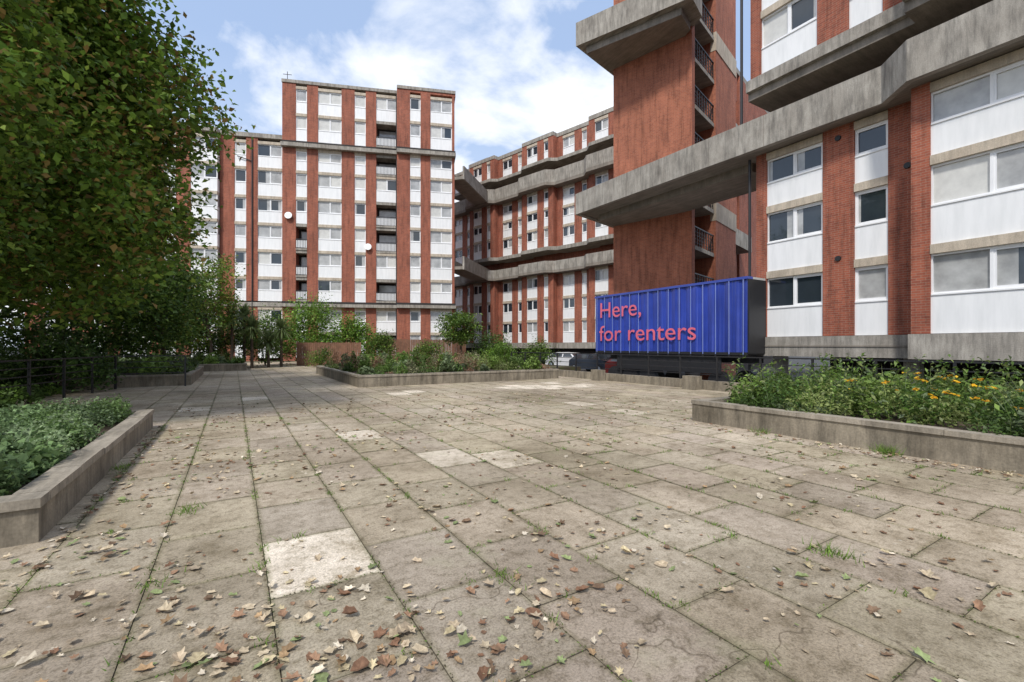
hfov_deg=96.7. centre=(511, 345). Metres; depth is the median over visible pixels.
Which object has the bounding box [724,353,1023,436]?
flowering bed plants
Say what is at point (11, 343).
shrub
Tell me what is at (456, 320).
young tree
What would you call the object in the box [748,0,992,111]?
soffit
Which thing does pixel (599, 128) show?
window glass
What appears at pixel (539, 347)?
shrub
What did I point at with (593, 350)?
recess
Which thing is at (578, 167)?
parapets
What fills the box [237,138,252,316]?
drain pipe
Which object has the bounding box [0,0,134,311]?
maple tree
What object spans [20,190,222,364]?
elder tree
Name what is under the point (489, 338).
shrub
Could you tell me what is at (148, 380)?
brick planter bed
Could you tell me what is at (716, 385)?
metal railing
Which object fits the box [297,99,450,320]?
window glass
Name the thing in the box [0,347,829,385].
asphalt
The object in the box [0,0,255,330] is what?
maple tree
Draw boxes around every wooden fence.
[297,342,360,365]
[378,339,465,362]
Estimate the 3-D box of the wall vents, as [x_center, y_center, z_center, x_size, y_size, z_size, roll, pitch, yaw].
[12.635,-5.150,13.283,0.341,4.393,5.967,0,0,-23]
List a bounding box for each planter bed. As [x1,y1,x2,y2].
[0,366,203,388]
[0,409,153,547]
[199,362,246,371]
[316,365,558,387]
[691,396,1023,474]
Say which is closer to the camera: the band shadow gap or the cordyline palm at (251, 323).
the band shadow gap
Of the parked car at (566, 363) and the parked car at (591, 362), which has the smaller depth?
the parked car at (591, 362)
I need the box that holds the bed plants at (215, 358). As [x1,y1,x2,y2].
[118,351,244,363]
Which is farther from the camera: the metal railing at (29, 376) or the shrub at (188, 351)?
the shrub at (188, 351)
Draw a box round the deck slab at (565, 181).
[454,160,613,287]
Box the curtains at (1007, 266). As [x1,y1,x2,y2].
[769,0,1018,285]
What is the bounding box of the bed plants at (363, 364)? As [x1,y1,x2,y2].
[324,350,551,374]
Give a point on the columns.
(906, 365)
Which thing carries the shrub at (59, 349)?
on the paving
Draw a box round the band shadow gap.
[765,345,907,346]
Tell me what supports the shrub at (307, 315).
on the paving
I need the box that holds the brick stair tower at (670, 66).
[576,0,751,379]
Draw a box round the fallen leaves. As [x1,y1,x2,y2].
[0,388,1023,681]
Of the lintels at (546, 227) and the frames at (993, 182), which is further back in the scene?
the lintels at (546, 227)
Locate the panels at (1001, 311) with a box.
[762,0,1023,336]
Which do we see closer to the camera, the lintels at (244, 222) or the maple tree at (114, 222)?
the maple tree at (114, 222)
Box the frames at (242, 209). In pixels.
[46,136,281,346]
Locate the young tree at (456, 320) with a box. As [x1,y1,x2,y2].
[431,308,484,353]
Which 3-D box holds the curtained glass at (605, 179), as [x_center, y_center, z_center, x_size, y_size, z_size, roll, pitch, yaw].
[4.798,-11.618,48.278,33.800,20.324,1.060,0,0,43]
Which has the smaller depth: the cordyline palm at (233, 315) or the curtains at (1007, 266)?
the curtains at (1007, 266)
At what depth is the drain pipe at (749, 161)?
18.46 m
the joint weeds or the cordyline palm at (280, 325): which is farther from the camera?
the cordyline palm at (280, 325)
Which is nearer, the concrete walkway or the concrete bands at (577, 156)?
the concrete walkway
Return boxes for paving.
[0,362,1023,681]
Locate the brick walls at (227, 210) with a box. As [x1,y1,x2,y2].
[24,129,278,361]
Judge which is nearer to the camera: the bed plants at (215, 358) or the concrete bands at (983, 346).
the concrete bands at (983, 346)
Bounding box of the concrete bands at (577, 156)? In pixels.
[454,134,613,347]
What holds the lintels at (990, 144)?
attached to the brick walls at (909, 234)
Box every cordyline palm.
[218,304,249,358]
[235,303,260,361]
[236,313,270,367]
[248,328,286,366]
[267,316,295,366]
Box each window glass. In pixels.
[47,139,281,343]
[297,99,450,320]
[456,121,601,332]
[769,0,1023,306]
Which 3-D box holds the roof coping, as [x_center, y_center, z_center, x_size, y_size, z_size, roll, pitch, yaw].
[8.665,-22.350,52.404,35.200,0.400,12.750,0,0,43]
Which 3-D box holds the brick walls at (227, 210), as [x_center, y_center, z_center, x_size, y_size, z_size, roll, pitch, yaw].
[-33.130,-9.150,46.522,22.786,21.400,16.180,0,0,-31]
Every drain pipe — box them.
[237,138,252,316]
[740,0,750,381]
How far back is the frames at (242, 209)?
43.22 m
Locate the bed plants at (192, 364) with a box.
[0,352,199,377]
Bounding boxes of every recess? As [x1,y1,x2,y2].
[466,348,772,370]
[830,357,1023,390]
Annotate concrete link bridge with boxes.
[454,166,488,281]
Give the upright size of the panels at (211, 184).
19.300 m
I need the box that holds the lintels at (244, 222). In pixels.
[53,133,281,333]
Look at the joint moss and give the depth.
3.94 m
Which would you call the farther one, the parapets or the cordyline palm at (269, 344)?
the parapets
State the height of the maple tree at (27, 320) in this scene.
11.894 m
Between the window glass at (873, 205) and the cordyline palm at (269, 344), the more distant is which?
the cordyline palm at (269, 344)
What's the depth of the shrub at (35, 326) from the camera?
16.85 m
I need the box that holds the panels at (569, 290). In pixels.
[455,128,607,342]
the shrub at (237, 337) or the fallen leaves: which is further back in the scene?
the shrub at (237, 337)
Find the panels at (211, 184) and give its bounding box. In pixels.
[45,149,281,357]
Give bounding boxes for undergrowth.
[0,376,85,407]
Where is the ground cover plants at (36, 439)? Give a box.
[0,393,132,495]
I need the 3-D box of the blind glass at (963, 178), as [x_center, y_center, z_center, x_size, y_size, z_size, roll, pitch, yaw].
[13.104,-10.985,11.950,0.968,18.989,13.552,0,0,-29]
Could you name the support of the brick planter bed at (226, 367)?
on the paving
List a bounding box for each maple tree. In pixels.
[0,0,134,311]
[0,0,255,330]
[0,98,218,354]
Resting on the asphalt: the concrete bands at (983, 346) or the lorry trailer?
the lorry trailer
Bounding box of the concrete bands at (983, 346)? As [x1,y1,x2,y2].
[746,0,1023,360]
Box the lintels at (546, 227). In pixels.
[455,114,607,325]
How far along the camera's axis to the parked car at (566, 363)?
42.13 m
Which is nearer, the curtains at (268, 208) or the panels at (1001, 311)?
the panels at (1001, 311)
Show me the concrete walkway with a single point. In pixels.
(710, 171)
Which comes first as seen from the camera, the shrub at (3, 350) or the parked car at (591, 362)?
the shrub at (3, 350)
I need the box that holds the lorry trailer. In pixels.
[595,276,765,382]
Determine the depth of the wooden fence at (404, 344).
39.14 m
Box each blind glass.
[47,144,269,345]
[460,136,607,333]
[764,7,1023,202]
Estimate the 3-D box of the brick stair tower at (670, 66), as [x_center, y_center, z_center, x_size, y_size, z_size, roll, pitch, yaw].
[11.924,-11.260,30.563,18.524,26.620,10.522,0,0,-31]
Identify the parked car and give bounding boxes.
[545,352,574,365]
[569,354,610,370]
[605,359,616,372]
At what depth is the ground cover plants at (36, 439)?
5.26 m
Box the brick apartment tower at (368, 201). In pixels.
[280,71,455,360]
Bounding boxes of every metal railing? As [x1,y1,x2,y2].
[0,356,116,404]
[511,352,1023,392]
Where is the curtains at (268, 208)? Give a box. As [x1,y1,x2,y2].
[94,172,281,288]
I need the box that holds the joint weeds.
[5,395,1023,681]
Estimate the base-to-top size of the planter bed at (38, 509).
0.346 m
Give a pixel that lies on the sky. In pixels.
(517, 72)
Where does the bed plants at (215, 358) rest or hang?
in the brick planter bed at (226, 367)
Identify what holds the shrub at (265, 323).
on the paving
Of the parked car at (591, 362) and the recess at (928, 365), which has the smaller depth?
the recess at (928, 365)
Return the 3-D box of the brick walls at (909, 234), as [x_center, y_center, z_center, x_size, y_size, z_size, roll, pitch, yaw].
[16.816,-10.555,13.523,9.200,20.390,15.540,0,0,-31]
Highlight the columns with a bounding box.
[773,356,923,386]
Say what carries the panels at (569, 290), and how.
attached to the brick walls at (555, 238)
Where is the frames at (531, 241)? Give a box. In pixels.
[455,118,607,333]
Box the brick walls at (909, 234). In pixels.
[750,0,930,336]
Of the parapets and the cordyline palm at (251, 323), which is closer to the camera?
the cordyline palm at (251, 323)
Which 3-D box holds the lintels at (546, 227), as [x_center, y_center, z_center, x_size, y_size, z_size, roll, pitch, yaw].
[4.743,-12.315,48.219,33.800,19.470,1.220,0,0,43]
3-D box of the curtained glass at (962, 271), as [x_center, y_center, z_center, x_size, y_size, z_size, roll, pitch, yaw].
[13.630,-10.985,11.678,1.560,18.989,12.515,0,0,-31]
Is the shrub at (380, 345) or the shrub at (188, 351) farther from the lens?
the shrub at (380, 345)
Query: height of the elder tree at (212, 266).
7.224 m
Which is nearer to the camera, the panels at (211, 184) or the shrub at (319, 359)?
the shrub at (319, 359)
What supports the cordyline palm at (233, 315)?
in the brick planter bed at (226, 367)
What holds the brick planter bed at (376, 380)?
on the paving
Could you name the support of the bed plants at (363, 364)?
in the brick planter bed at (376, 380)
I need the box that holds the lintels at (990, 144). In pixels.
[761,0,1023,278]
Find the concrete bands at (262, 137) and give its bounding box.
[23,125,281,306]
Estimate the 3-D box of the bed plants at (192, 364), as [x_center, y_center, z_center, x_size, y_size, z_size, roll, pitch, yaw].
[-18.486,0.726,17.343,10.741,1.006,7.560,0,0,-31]
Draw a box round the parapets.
[454,146,613,283]
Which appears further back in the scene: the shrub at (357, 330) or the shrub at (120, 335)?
the shrub at (357, 330)
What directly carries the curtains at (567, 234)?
attached to the frames at (531, 241)
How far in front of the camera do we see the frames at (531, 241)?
49.85 m
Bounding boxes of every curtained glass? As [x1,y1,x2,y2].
[69,137,281,339]
[456,119,607,332]
[859,75,1023,298]
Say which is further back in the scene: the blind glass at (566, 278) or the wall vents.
the blind glass at (566, 278)
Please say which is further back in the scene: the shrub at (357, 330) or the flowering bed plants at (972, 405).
the shrub at (357, 330)
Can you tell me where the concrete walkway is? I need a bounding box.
[575,0,1023,227]
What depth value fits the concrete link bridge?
49.29 m
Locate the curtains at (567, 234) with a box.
[477,148,603,331]
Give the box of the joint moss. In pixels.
[2,378,1023,681]
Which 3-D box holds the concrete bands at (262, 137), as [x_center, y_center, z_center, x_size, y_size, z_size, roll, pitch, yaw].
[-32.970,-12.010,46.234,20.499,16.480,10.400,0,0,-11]
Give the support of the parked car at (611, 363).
on the asphalt
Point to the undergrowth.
(20, 394)
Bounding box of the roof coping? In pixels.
[455,68,769,175]
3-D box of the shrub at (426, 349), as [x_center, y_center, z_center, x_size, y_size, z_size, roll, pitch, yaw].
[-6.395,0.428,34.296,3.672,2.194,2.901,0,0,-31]
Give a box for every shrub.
[0,303,38,393]
[0,306,131,368]
[0,314,29,364]
[0,327,125,392]
[41,307,159,358]
[133,306,227,359]
[182,304,270,365]
[238,303,296,364]
[260,288,349,364]
[304,345,334,366]
[318,308,383,356]
[362,330,398,359]
[407,337,448,360]
[466,325,516,360]
[477,335,519,361]
[514,333,560,364]
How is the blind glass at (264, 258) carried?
in the frames at (242, 209)
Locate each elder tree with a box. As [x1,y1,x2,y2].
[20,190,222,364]
[159,251,248,355]
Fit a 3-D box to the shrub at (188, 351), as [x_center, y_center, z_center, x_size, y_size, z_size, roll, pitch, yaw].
[-21.199,-1.210,28.772,5.815,5.526,4.994,0,0,-31]
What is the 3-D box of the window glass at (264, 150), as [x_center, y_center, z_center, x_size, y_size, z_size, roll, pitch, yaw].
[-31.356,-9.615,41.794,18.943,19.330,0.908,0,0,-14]
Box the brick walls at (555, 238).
[454,76,766,342]
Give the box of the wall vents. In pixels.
[835,135,910,260]
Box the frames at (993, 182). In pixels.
[761,0,1023,308]
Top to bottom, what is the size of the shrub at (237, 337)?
4.684 m
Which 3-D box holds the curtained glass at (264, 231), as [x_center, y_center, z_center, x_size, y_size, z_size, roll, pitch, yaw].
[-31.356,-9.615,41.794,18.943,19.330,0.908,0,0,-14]
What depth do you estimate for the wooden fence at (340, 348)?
33.12 m
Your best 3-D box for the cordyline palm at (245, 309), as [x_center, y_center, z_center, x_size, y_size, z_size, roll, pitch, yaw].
[-18.009,-0.759,30.450,2.312,4.419,2.506,0,0,-31]
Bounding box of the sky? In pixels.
[0,0,749,345]
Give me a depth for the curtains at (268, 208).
43.67 m
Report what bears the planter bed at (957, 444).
on the paving

